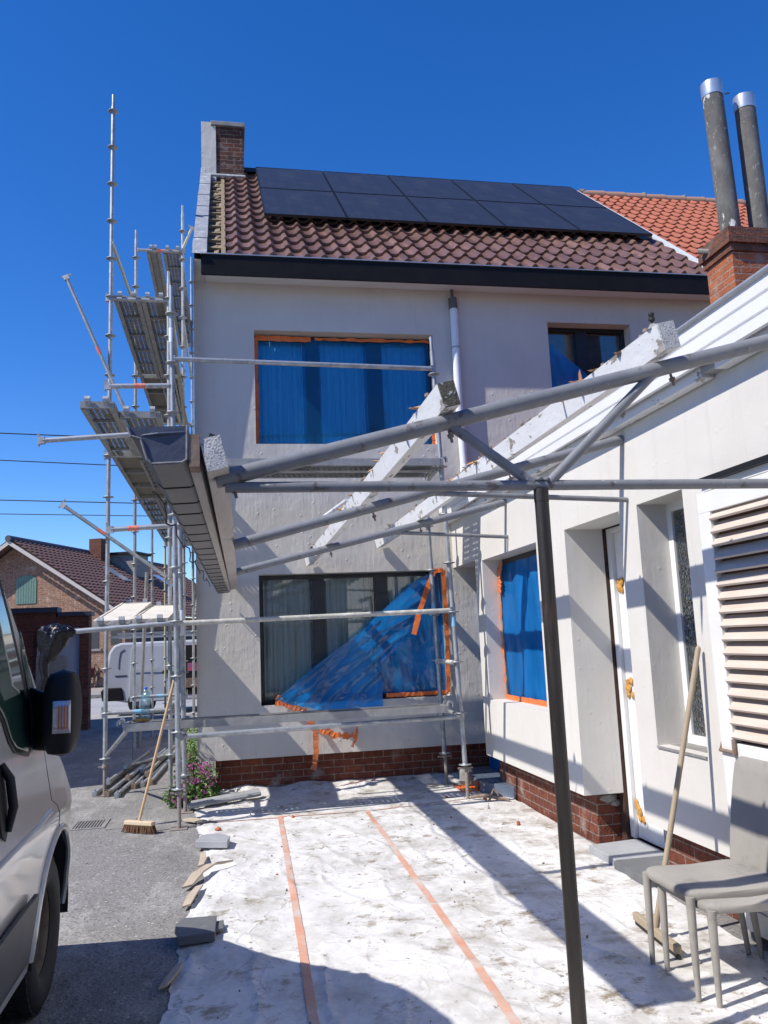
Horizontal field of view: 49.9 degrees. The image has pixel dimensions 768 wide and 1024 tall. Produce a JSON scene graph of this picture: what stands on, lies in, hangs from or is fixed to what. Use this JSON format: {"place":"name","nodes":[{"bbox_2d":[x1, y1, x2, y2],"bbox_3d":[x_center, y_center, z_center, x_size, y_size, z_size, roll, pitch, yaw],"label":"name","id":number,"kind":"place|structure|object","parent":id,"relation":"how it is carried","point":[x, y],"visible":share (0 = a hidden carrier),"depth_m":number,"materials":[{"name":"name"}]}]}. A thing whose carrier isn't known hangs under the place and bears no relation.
{"place":"outdoors","nodes":[
{"label":"outdoors","id":0,"kind":"place"},
{"bbox_2d":[0,460,116,465],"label":"overhead cable","id":1,"kind":"object","parent":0,"point":[56,462],"visible":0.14,"depth_m":23.22,"materials":[{"name":"black plastic"}]},
{"bbox_2d":[0,433,120,438],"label":"overhead cable","id":2,"kind":"object","parent":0,"point":[36,434],"visible":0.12,"depth_m":23.23,"materials":[{"name":"black plastic"}]},
{"bbox_2d":[0,500,139,503],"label":"overhead cable","id":3,"kind":"object","parent":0,"point":[66,501],"visible":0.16,"depth_m":23.10,"materials":[{"name":"black plastic"}]},
{"bbox_2d":[12,514,142,515],"bbox_3d":[-10.411,-0.030,22.783,48.001,1.418,0.024,-1,-9,-11],"label":"overhead cable","id":4,"kind":"object","parent":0,"point":[69,514],"visible":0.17,"depth_m":23.05,"materials":[{"name":"black plastic"}]},
{"bbox_2d":[91,688,103,694],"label":"pavement","id":5,"kind":"structure","parent":0,"point":[95,691],"depth_m":31.01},
{"bbox_2d":[0,535,196,687],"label":"brick house","id":6,"kind":"structure","parent":0,"point":[35,574],"depth_m":35.77,"materials":[{"name":"brown brick"}]},
{"bbox_2d":[91,632,101,650],"bbox_3d":[-12.211,5.398,34.663,0.750,0.880,0.080,-4,-9,10],"label":"window","id":7,"kind":"structure","parent":6,"relation":"in","point":[95,635],"depth_m":34.64,"materials":[{"name":"grey"}]},
{"bbox_2d":[111,630,121,644],"bbox_3d":[-11.204,5.218,34.528,0.500,0.650,0.032,-4,-9,10],"label":"window","id":8,"kind":"structure","parent":6,"relation":"in","point":[114,641],"depth_m":34.51,"materials":[{"name":"grey"}]},
{"bbox_2d":[91,698,196,719],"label":"road","id":9,"kind":"structure","parent":0,"point":[96,704],"depth_m":22.80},
{"bbox_2d":[101,630,196,714],"bbox_3d":[-4.391,4.100,21.539,5.491,2.030,1.900,-1,-9,-11],"label":"parked van","id":10,"kind":"object","parent":9,"relation":"on","point":[120,676],"visible":0.27,"depth_m":20.37,"materials":[{"name":"white paint"}]},
{"bbox_2d":[0,714,767,1023],"bbox_3d":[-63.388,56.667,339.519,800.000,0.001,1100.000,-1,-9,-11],"label":"ground","id":11,"kind":"structure","parent":0,"point":[101,975],"depth_m":5.41,"materials":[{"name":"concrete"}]},
{"bbox_2d":[0,580,81,1020],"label":"parked van","id":12,"kind":"object","parent":11,"relation":"on","point":[39,732],"visible":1,"depth_m":3.41,"materials":[{"name":"paint"}]},
{"bbox_2d":[10,607,94,729],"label":"gate wall","id":13,"kind":"structure","parent":11,"relation":"on","point":[74,655],"depth_m":17.34,"materials":[{"name":"brick"}]},
{"bbox_2d":[58,634,79,676],"bbox_3d":[-6.658,3.512,17.389,0.480,2.118,0.040,-1,-9,-11],"label":"garage door","id":14,"kind":"structure","parent":13,"relation":"in","point":[71,650],"depth_m":17.45,"materials":[{"name":"grey"}]},
{"bbox_2d":[91,664,101,686],"bbox_3d":[-12.245,6.810,34.257,1.401,0.982,0.492,2,-10,-25],"label":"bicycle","id":15,"kind":"object","parent":11,"relation":"on","point":[93,670],"visible":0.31,"depth_m":34.31,"materials":[{"name":"black metal"}]},
{"bbox_2d":[70,818,136,830],"bbox_3d":[-2.626,2.914,7.695,0.580,0.008,0.510,-1,-9,-11],"label":"drain grate","id":16,"kind":"object","parent":11,"relation":"on","point":[114,824],"visible":0.96,"depth_m":7.70,"materials":[{"name":"metal"}]},
{"bbox_2d":[92,760,140,796],"bbox_3d":[-3.351,3.336,10.469,0.050,0.080,2.620,-2,-9,-6],"label":"scaffold tube","id":17,"kind":"object","parent":11,"relation":"on","point":[95,792],"visible":0.62,"depth_m":9.65,"materials":[{"name":"metal"}]},
{"bbox_2d":[106,750,149,784],"bbox_3d":[-3.352,3.348,10.905,0.050,0.080,2.570,-2,-9,-6],"label":"scaffold tube","id":18,"kind":"object","parent":17,"relation":"on","point":[118,774],"visible":0.79,"depth_m":10.29,"materials":[{"name":"metal"}]},
{"bbox_2d":[123,752,174,768],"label":"scaffold tube","id":19,"kind":"object","parent":18,"relation":"on","point":[128,765],"visible":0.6,"depth_m":10.78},
{"bbox_2d":[58,94,196,796],"bbox_3d":[-3.819,-0.764,14.485,1.332,9.440,9.407,-1,-9,-8],"label":"gable scaffold","id":20,"kind":"object","parent":11,"relation":"on","point":[110,298],"visible":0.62,"depth_m":10.31,"materials":[{"name":"metal"}]},
{"bbox_2d":[80,396,136,455],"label":"scaffold deck","id":21,"kind":"structure","parent":20,"relation":"attached to","point":[105,406],"depth_m":8.48,"materials":[{"name":"metal"}]},
{"bbox_2d":[114,291,159,378],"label":"scaffold deck","id":22,"kind":"structure","parent":20,"relation":"attached to","point":[135,316],"depth_m":11.41,"materials":[{"name":"metal"}]},
{"bbox_2d":[112,458,164,499],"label":"scaffold deck","id":23,"kind":"structure","parent":20,"relation":"attached to","point":[139,478],"depth_m":11.38,"materials":[{"name":"grey metal"}]},
{"bbox_2d":[119,406,164,455],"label":"scaffold deck","id":24,"kind":"structure","parent":20,"relation":"attached to","point":[125,414],"depth_m":8.41,"materials":[{"name":"metal"}]},
{"bbox_2d":[139,500,164,523],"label":"scaffold deck","id":25,"kind":"structure","parent":20,"relation":"attached to","point":[149,507],"depth_m":14.06,"materials":[{"name":"metal"}]},
{"bbox_2d":[146,244,166,320],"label":"scaffold deck","id":26,"kind":"structure","parent":20,"relation":"attached to","point":[157,270],"depth_m":14.30,"materials":[{"name":"metal"}]},
{"bbox_2d":[142,292,180,378],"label":"scaffold deck","id":27,"kind":"structure","parent":20,"relation":"attached to","point":[159,351],"depth_m":11.23,"materials":[{"name":"metal"}]},
{"bbox_2d":[140,369,187,424],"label":"scaffold deck","id":28,"kind":"structure","parent":20,"relation":"attached to","point":[157,398],"depth_m":14.51,"materials":[{"name":"grey metal"}]},
{"bbox_2d":[156,522,190,545],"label":"scaffold deck","id":29,"kind":"structure","parent":20,"relation":"attached to","point":[163,534],"depth_m":17.31,"materials":[{"name":"metal"}]},
{"bbox_2d":[163,245,193,346],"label":"scaffold deck","id":30,"kind":"structure","parent":20,"relation":"attached to","point":[175,282],"depth_m":15.10,"materials":[{"name":"metal"}]},
{"bbox_2d":[104,757,151,796],"bbox_3d":[-3.206,3.337,10.511,0.050,0.080,2.791,-2,-9,-6],"label":"scaffold tube","id":31,"kind":"object","parent":11,"relation":"on","point":[107,792],"visible":0.61,"depth_m":9.45,"materials":[{"name":"metal"}]},
{"bbox_2d":[114,767,150,797],"bbox_3d":[-3.105,3.342,10.570,0.050,0.080,3.108,-1,-9,-7],"label":"scaffold tube","id":32,"kind":"object","parent":11,"relation":"on","point":[117,793],"visible":0.61,"depth_m":9.56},
{"bbox_2d":[125,748,166,780],"bbox_3d":[-3.182,3.377,11.138,0.050,0.080,2.572,-2,-9,-5],"label":"scaffold tube","id":33,"kind":"object","parent":32,"relation":"on","point":[128,776],"visible":0.74,"depth_m":10.33,"materials":[{"name":"metal"}]},
{"bbox_2d":[137,572,148,747],"bbox_3d":[-4.034,2.458,13.811,0.260,2.894,0.059,-9,-11,37],"label":"leaning pole","id":34,"kind":"object","parent":11,"relation":"on","point":[143,655],"visible":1,"depth_m":13.79,"materials":[{"name":"metal"}]},
{"bbox_2d":[121,679,173,833],"bbox_3d":[-2.115,2.179,7.386,0.471,1.310,0.229,-1,-9,-11],"label":"broom","id":35,"kind":"object","parent":11,"relation":"on","point":[139,825],"visible":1,"depth_m":7.31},
{"bbox_2d":[131,757,166,788],"bbox_3d":[-3.073,3.406,10.998,0.050,0.080,2.867,-1,-9,-7],"label":"scaffold tube","id":36,"kind":"object","parent":11,"relation":"on","point":[134,785],"visible":0.54,"depth_m":9.80,"materials":[{"name":"metal"}]},
{"bbox_2d":[140,745,173,772],"bbox_3d":[-3.146,3.433,11.547,0.050,0.080,2.371,-2,-9,-5],"label":"scaffold tube","id":37,"kind":"object","parent":36,"relation":"on","point":[145,768],"visible":0.65,"depth_m":10.71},
{"bbox_2d":[140,759,167,786],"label":"scaffold tube","id":38,"kind":"object","parent":11,"relation":"on","point":[143,783],"visible":0.62,"depth_m":10.23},
{"bbox_2d":[144,745,174,776],"bbox_3d":[-3.078,3.422,11.459,0.050,0.080,2.765,-1,-9,-7],"label":"scaffold tube","id":39,"kind":"object","parent":38,"relation":"on","point":[147,772],"visible":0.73,"depth_m":10.71,"materials":[{"name":"metal"}]},
{"bbox_2d":[150,755,174,784],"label":"scaffold tube","id":40,"kind":"object","parent":11,"relation":"on","point":[158,773],"visible":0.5,"depth_m":10.44,"materials":[{"name":"metal"}]},
{"bbox_2d":[162,728,220,808],"bbox_3d":[-1.983,2.651,8.824,0.549,0.857,1.069,-3,-9,4],"label":"flowering bush","id":41,"kind":"object","parent":11,"relation":"on","point":[204,788],"visible":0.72,"depth_m":8.53,"materials":[{"name":"green plant"}]},
{"bbox_2d":[37,285,472,830],"bbox_3d":[-1.355,0.444,8.885,4.110,5.138,2.132,-1,-9,-11],"label":"house scaffold","id":42,"kind":"object","parent":11,"relation":"on","point":[178,623],"visible":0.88,"depth_m":8.08,"materials":[{"name":"metal"}]},
{"bbox_2d":[37,623,75,690],"bbox_3d":[-2.946,1.357,7.418,0.330,0.712,0.210,-1,-9,-11],"label":"plastic bag","id":43,"kind":"object","parent":42,"relation":"attached to","point":[53,640],"visible":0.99,"depth_m":7.37,"materials":[{"name":"black"}]},
{"bbox_2d":[93,599,150,626],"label":"scaffold deck","id":44,"kind":"structure","parent":42,"relation":"on","point":[124,613],"depth_m":8.26,"materials":[{"name":"paint"}]},
{"bbox_2d":[131,601,178,623],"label":"scaffold deck","id":45,"kind":"structure","parent":42,"relation":"on","point":[158,612],"depth_m":8.23,"materials":[{"name":"paint"}]},
{"bbox_2d":[116,700,452,731],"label":"scaffold deck","id":46,"kind":"structure","parent":42,"relation":"on","point":[260,718],"depth_m":7.87,"materials":[{"name":"metal"}]},
{"bbox_2d":[132,717,149,721],"bbox_3d":[-2.244,1.922,7.629,0.164,0.048,0.080,-1,-9,-11],"label":"wood chunk","id":47,"kind":"object","parent":46,"relation":"on","point":[142,719],"visible":1,"depth_m":7.61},
{"bbox_2d":[141,687,149,704],"bbox_3d":[-2.237,1.802,7.737,0.087,0.313,0.087,-1,-9,-11],"label":"water bottle","id":48,"kind":"object","parent":46,"relation":"on","point":[145,701],"visible":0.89,"depth_m":7.71,"materials":[{"name":"plastic"}]},
{"bbox_2d":[226,456,447,471],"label":"scaffold deck","id":49,"kind":"structure","parent":42,"relation":"on","point":[367,464],"depth_m":8.43,"materials":[{"name":"metal"}]},
{"bbox_2d":[258,471,431,478],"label":"scaffold deck","id":50,"kind":"structure","parent":42,"relation":"on","point":[412,474],"depth_m":8.85,"materials":[{"name":"metal"}]},
{"bbox_2d":[160,772,767,1023],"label":"tarpaulin","id":51,"kind":"object","parent":11,"relation":"on","point":[345,931],"visible":0.89,"depth_m":4.58,"materials":[{"name":"plastic"}]},
{"bbox_2d":[158,961,183,989],"bbox_3d":[-1.032,2.254,4.015,0.044,0.018,0.296,-3,-9,3],"label":"wood scrap","id":52,"kind":"object","parent":51,"relation":"on","point":[171,975],"visible":1,"depth_m":3.99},
{"bbox_2d":[182,884,202,907],"bbox_3d":[-1.225,2.452,5.277,0.056,0.028,0.433,-2,-9,-1],"label":"wood scrap","id":53,"kind":"object","parent":51,"relation":"on","point":[190,897],"visible":1,"depth_m":5.23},
{"bbox_2d":[182,818,206,822],"bbox_3d":[-1.745,2.831,7.575,0.275,0.023,0.083,-9,-11,37],"label":"wood scrap","id":54,"kind":"object","parent":51,"relation":"on","point":[196,820],"visible":1,"depth_m":7.55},
{"bbox_2d":[175,916,216,945],"bbox_3d":[-1.050,2.326,4.588,0.230,0.048,0.319,-1,-9,-11],"label":"paving slab","id":55,"kind":"object","parent":51,"relation":"on","point":[192,930],"depth_m":4.52,"materials":[{"name":"concrete"}]},
{"bbox_2d":[197,851,206,866],"bbox_3d":[-1.351,2.584,6.148,0.061,0.023,0.400,-1,-9,-11],"label":"wood scrap","id":56,"kind":"object","parent":51,"relation":"on","point":[203,858],"visible":1,"depth_m":6.10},
{"bbox_2d":[182,860,232,888],"bbox_3d":[-1.251,2.510,5.749,0.115,0.058,0.576,-6,-9,20],"label":"wood scrap","id":57,"kind":"object","parent":51,"relation":"on","point":[193,878],"visible":1,"depth_m":5.68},
{"bbox_2d":[195,833,229,847],"bbox_3d":[-1.374,2.644,6.624,0.269,0.050,0.328,-1,-9,-11],"label":"paving slab","id":58,"kind":"object","parent":51,"relation":"on","point":[218,840],"depth_m":6.53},
{"bbox_2d":[216,920,223,932],"bbox_3d":[-0.927,2.337,4.655,0.045,0.020,0.148,-1,-9,-11],"label":"paving slab","id":59,"kind":"object","parent":51,"relation":"on","point":[220,926],"depth_m":4.62,"materials":[{"name":"concrete"}]},
{"bbox_2d":[187,788,260,808],"bbox_3d":[-1.611,2.915,8.388,0.823,0.085,0.126,4,-11,-36],"label":"aluminium profile","id":60,"kind":"object","parent":51,"relation":"on","point":[235,796],"visible":1,"depth_m":8.36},
{"bbox_2d":[459,769,472,784],"bbox_3d":[0.863,2.766,8.691,0.126,0.226,0.115,-8,-10,32],"label":"brick piece","id":61,"kind":"object","parent":51,"relation":"on","point":[462,775],"visible":0.56,"depth_m":8.66,"materials":[{"name":"concrete"}]},
{"bbox_2d":[453,784,479,791],"bbox_3d":[0.945,2.872,8.620,0.387,0.013,0.404,-1,-9,-11],"label":"orange netting","id":62,"kind":"object","parent":51,"relation":"on","point":[472,787],"visible":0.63,"depth_m":8.57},
{"bbox_2d":[473,779,478,788],"bbox_3d":[0.971,2.815,8.529,0.083,0.105,0.105,-1,-9,-11],"label":"brick piece","id":63,"kind":"object","parent":51,"relation":"on","point":[476,783],"visible":0.81,"depth_m":8.50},
{"bbox_2d":[458,766,514,798],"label":"concrete blocks","id":64,"kind":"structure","parent":51,"relation":"on","point":[489,779],"depth_m":8.38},
{"bbox_2d":[215,334,767,1023],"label":"steel truss","id":65,"kind":"object","parent":51,"relation":"on","point":[235,480],"visible":0.98,"depth_m":3.25,"materials":[{"name":"metal"}]},
{"bbox_2d":[200,433,237,589],"bbox_3d":[-1.158,0.276,6.022,0.146,0.175,6.304,-1,-9,-10],"label":"timber purlin","id":66,"kind":"object","parent":65,"relation":"on","point":[214,456],"visible":0.91,"depth_m":3.55,"materials":[{"name":"wood"}]},
{"bbox_2d":[126,425,228,592],"bbox_3d":[-1.297,0.292,5.989,0.220,0.214,6.315,-1,-9,-9],"label":"box gutter","id":67,"kind":"object","parent":66,"relation":"attached to","point":[164,451],"visible":0.76,"depth_m":3.26,"materials":[{"name":"grey metal"}]},
{"bbox_2d":[152,491,209,586],"bbox_3d":[-1.487,0.360,6.435,0.033,0.112,5.316,-1,-9,-9],"label":"cable","id":68,"kind":"object","parent":67,"relation":"hanging from","point":[163,502],"visible":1,"depth_m":4.99,"materials":[{"name":"black rubber"}]},
{"bbox_2d":[189,434,230,591],"bbox_3d":[-1.189,0.297,5.995,0.040,0.168,6.277,-1,-9,-10],"label":"gutter board","id":69,"kind":"object","parent":66,"relation":"attached to","point":[197,469],"visible":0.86,"depth_m":3.53,"materials":[{"name":"wood"}]},
{"bbox_2d":[301,380,460,565],"bbox_3d":[-0.449,0.075,6.233,0.430,0.287,6.313,-1,-9,-11],"label":"timber purlin","id":70,"kind":"object","parent":65,"relation":"on","point":[442,398],"visible":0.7,"depth_m":4.18,"materials":[{"name":"wood"}]},
{"bbox_2d":[375,312,680,547],"bbox_3d":[0.491,-0.215,6.445,0.326,0.275,6.334,-1,-9,-11],"label":"timber purlin","id":71,"kind":"object","parent":65,"relation":"on","point":[655,342],"visible":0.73,"depth_m":4.41,"materials":[{"name":"wood"}]},
{"bbox_2d":[632,646,700,959],"bbox_3d":[1.562,1.475,4.385,0.462,1.492,0.531,-1,-9,-11],"label":"broom","id":72,"kind":"object","parent":51,"relation":"on","point":[675,949],"visible":0.89,"depth_m":4.39,"materials":[{"name":"brown wood"}]},
{"bbox_2d":[642,756,767,1001],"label":"stacking chair","id":73,"kind":"object","parent":51,"relation":"on","point":[742,871],"visible":0.99,"depth_m":3.90,"materials":[{"name":"plastic"}]},
{"bbox_2d":[657,884,767,1007],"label":"stacking chair","id":74,"kind":"object","parent":51,"relation":"on","point":[752,906],"visible":0.29,"depth_m":3.55,"materials":[{"name":"beige plastic"}]},
{"bbox_2d":[439,78,767,939],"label":"annex","id":75,"kind":"object","parent":11,"relation":"on","point":[653,588],"visible":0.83,"depth_m":5.29,"materials":[{"name":"paint"}]},
{"bbox_2d":[236,499,507,575],"bbox_3d":[-0.076,0.218,7.522,2.533,0.660,0.065,-1,-9,-11],"label":"steel truss","id":76,"kind":"object","parent":75,"relation":"attached to","point":[405,529],"visible":0.94,"depth_m":7.54,"materials":[{"name":"metal"}]},
{"bbox_2d":[232,435,627,549],"bbox_3d":[0.344,-0.142,5.197,2.564,0.718,0.065,-1,-9,-11],"label":"steel truss","id":77,"kind":"object","parent":75,"relation":"attached to","point":[342,515],"visible":0.85,"depth_m":5.17,"materials":[{"name":"metal"}]},
{"bbox_2d":[489,756,499,770],"bbox_3d":[1.228,1.880,9.082,0.028,2.050,0.860,-1,-9,-11],"label":"blue protective film","id":78,"kind":"object","parent":75,"relation":"attached to","point":[494,762],"visible":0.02,"depth_m":9.16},
{"bbox_2d":[502,549,540,698],"bbox_3d":[1.425,1.075,7.743,0.054,1.415,1.555,-1,-9,-11],"label":"window","id":79,"kind":"structure","parent":75,"relation":"in","point":[517,663],"depth_m":8.06,"materials":[{"name":"blue"}]},
{"bbox_2d":[497,555,546,706],"bbox_3d":[1.361,1.089,7.741,0.067,1.399,1.548,-1,-9,-11],"label":"blue protective film","id":80,"kind":"object","parent":75,"relation":"attached to","point":[514,627],"visible":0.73,"depth_m":7.91,"materials":[{"name":"plastic"}]},
{"bbox_2d":[448,363,723,522],"bbox_3d":[1.230,-0.374,6.997,0.134,0.146,5.538,-1,-9,-11],"label":"timber purlin","id":81,"kind":"object","parent":75,"relation":"attached to","point":[689,381],"visible":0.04,"depth_m":5.01,"materials":[{"name":"wood"}]},
{"bbox_2d":[606,525,666,848],"bbox_3d":[1.919,1.204,5.873,0.070,2.310,0.965,-1,-9,-11],"label":"door","id":82,"kind":"structure","parent":75,"relation":"in","point":[653,834],"depth_m":6.23,"materials":[{"name":"white paint"}]},
{"bbox_2d":[657,499,707,758],"bbox_3d":[1.820,0.657,4.946,0.255,1.513,0.550,-1,-9,-11],"label":"window","id":83,"kind":"structure","parent":75,"relation":"in","point":[686,629],"depth_m":5.15,"materials":[{"name":"white paint"}]},
{"bbox_2d":[714,326,767,368],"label":"timber purlin","id":84,"kind":"object","parent":75,"relation":"attached to","point":[727,363],"visible":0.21,"depth_m":4.16,"materials":[{"name":"wood"}]},
{"bbox_2d":[589,839,663,865],"bbox_3d":[1.713,2.408,5.811,0.400,0.070,0.480,-1,-9,-11],"label":"stone step","id":85,"kind":"object","parent":11,"relation":"on","point":[610,853],"visible":0.66,"depth_m":5.78,"materials":[{"name":"stone"}]},
{"bbox_2d":[614,856,668,887],"bbox_3d":[1.790,2.334,5.344,0.420,0.068,0.462,-1,-9,-11],"label":"stone step","id":86,"kind":"object","parent":11,"relation":"on","point":[633,869],"visible":0.24,"depth_m":5.41,"materials":[{"name":"stone"}]},
{"bbox_2d":[638,839,663,850],"bbox_3d":[2.083,2.405,5.680,0.260,0.105,0.930,-1,-9,-11],"label":"brick threshold","id":87,"kind":"object","parent":11,"relation":"on","point":[653,845],"visible":0.14,"depth_m":5.96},
{"bbox_2d":[747,929,755,940],"bbox_3d":[1.889,2.071,4.261,0.092,0.250,0.092,-1,-9,-11],"label":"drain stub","id":88,"kind":"object","parent":11,"relation":"on","point":[751,935],"visible":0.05,"depth_m":4.21,"materials":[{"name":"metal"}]},
{"bbox_2d":[0,0,767,617],"label":"sky","id":89,"kind":"structure","parent":0,"point":[599,95],"materials":[{"name":"blue"}]},
{"bbox_2d":[191,120,710,789],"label":"rendered house","id":90,"kind":"structure","parent":0,"point":[497,314],"depth_m":9.78,"materials":[{"name":"paint"}]},
{"bbox_2d":[255,167,332,191],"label":"solar panel","id":91,"kind":"object","parent":90,"relation":"attached to","point":[296,179],"visible":0.89,"depth_m":13.03,"materials":[{"name":"black glass"}]},
{"bbox_2d":[259,187,346,219],"bbox_3d":[-1.175,-4.371,11.666,1.096,0.036,1.680,-1,32,-11],"label":"solar panel","id":92,"kind":"object","parent":90,"relation":"attached to","point":[277,202],"visible":1,"depth_m":11.53,"materials":[{"name":"black glass"}]},
{"bbox_2d":[254,335,431,443],"bbox_3d":[-0.480,-1.436,9.996,2.155,1.370,0.128,-1,-9,-11],"label":"window","id":93,"kind":"structure","parent":90,"relation":"in","point":[281,406],"depth_m":10.00,"materials":[{"name":"blue"}]},
{"bbox_2d":[254,335,435,443],"bbox_3d":[-0.462,-1.447,9.898,2.171,1.352,0.033,-1,-9,-11],"label":"tape","id":94,"kind":"object","parent":90,"relation":"attached to","point":[257,338],"visible":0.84,"depth_m":9.84,"materials":[{"name":"plastic"}]},
{"bbox_2d":[259,571,444,704],"bbox_3d":[-0.369,1.434,9.552,2.127,1.437,0.128,-1,-9,-11],"label":"window","id":95,"kind":"structure","parent":90,"relation":"in","point":[285,646],"depth_m":9.55,"materials":[{"name":"black"}]},
{"bbox_2d":[275,568,450,769],"bbox_3d":[-0.228,1.734,9.296,2.010,2.155,0.260,-1,-9,-11],"label":"tape","id":96,"kind":"object","parent":90,"relation":"attached to","point":[370,689],"visible":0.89,"depth_m":9.29,"materials":[{"name":"plastic"}]},
{"bbox_2d":[322,171,403,195],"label":"solar panel","id":97,"kind":"object","parent":90,"relation":"attached to","point":[361,183],"visible":0.83,"depth_m":13.23,"materials":[{"name":"black glass"}]},
{"bbox_2d":[334,192,427,223],"bbox_3d":[-0.083,-4.385,11.873,1.096,0.036,1.680,-1,32,-11],"label":"solar panel","id":98,"kind":"object","parent":90,"relation":"attached to","point":[377,208],"visible":0.94,"depth_m":11.74,"materials":[{"name":"black glass"}]},
{"bbox_2d":[387,175,473,199],"bbox_3d":[0.731,-5.299,13.495,1.096,0.036,1.680,-1,32,-11],"label":"solar panel","id":99,"kind":"object","parent":90,"relation":"attached to","point":[427,187],"visible":0.83,"depth_m":13.44,"materials":[{"name":"black glass"}]},
{"bbox_2d":[406,196,504,228],"bbox_3d":[1.010,-4.400,12.079,1.096,0.036,1.680,-1,32,-11],"label":"solar panel","id":100,"kind":"object","parent":90,"relation":"attached to","point":[452,212],"visible":0.91,"depth_m":11.95,"materials":[{"name":"black glass"}]},
{"bbox_2d":[450,179,540,203],"bbox_3d":[1.823,-5.314,13.701,1.096,0.036,1.680,-1,32,-11],"label":"solar panel","id":101,"kind":"object","parent":90,"relation":"attached to","point":[492,191],"visible":0.77,"depth_m":13.65,"materials":[{"name":"black glass"}]},
{"bbox_2d":[475,200,579,232],"bbox_3d":[2.103,-4.414,12.286,1.096,0.036,1.680,-1,32,-11],"label":"solar panel","id":102,"kind":"object","parent":90,"relation":"attached to","point":[522,216],"visible":0.91,"depth_m":12.16,"materials":[{"name":"black glass"}]},
{"bbox_2d":[511,183,605,207],"bbox_3d":[2.916,-5.328,13.908,1.096,0.036,1.680,-1,32,-11],"label":"solar panel","id":103,"kind":"object","parent":90,"relation":"attached to","point":[555,195],"visible":0.79,"depth_m":13.86,"materials":[{"name":"black glass"}]},
{"bbox_2d":[550,359,587,387],"bbox_3d":[2.536,-1.786,10.527,0.982,0.800,0.022,-1,-9,-10],"label":"blue protective film","id":104,"kind":"object","parent":90,"relation":"attached to","point":[568,373],"visible":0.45,"depth_m":10.48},
{"bbox_2d":[548,327,624,375],"bbox_3d":[2.589,-1.869,10.607,1.125,1.005,0.064,-1,-9,-11],"label":"window","id":105,"kind":"structure","parent":90,"relation":"in","point":[580,339],"depth_m":10.62,"materials":[{"name":"black"}]},
{"bbox_2d":[543,204,652,235],"bbox_3d":[3.195,-4.429,12.492,1.096,0.036,1.680,-1,32,-11],"label":"solar panel","id":106,"kind":"object","parent":90,"relation":"attached to","point":[598,220],"visible":0.91,"depth_m":12.37,"materials":[{"name":"black glass"}]},
{"bbox_2d":[470,789,509,801],"bbox_3d":[1.020,2.734,7.967,0.401,0.102,0.141,-5,-9,16],"label":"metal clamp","id":107,"kind":"object","parent":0,"point":[492,796],"visible":1,"depth_m":7.95,"materials":[{"name":"metal"}]},
{"bbox_2d":[580,189,748,258],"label":"neighbour house","id":108,"kind":"structure","parent":0,"point":[689,225],"depth_m":14.00,"materials":[{"name":"orange tile"}]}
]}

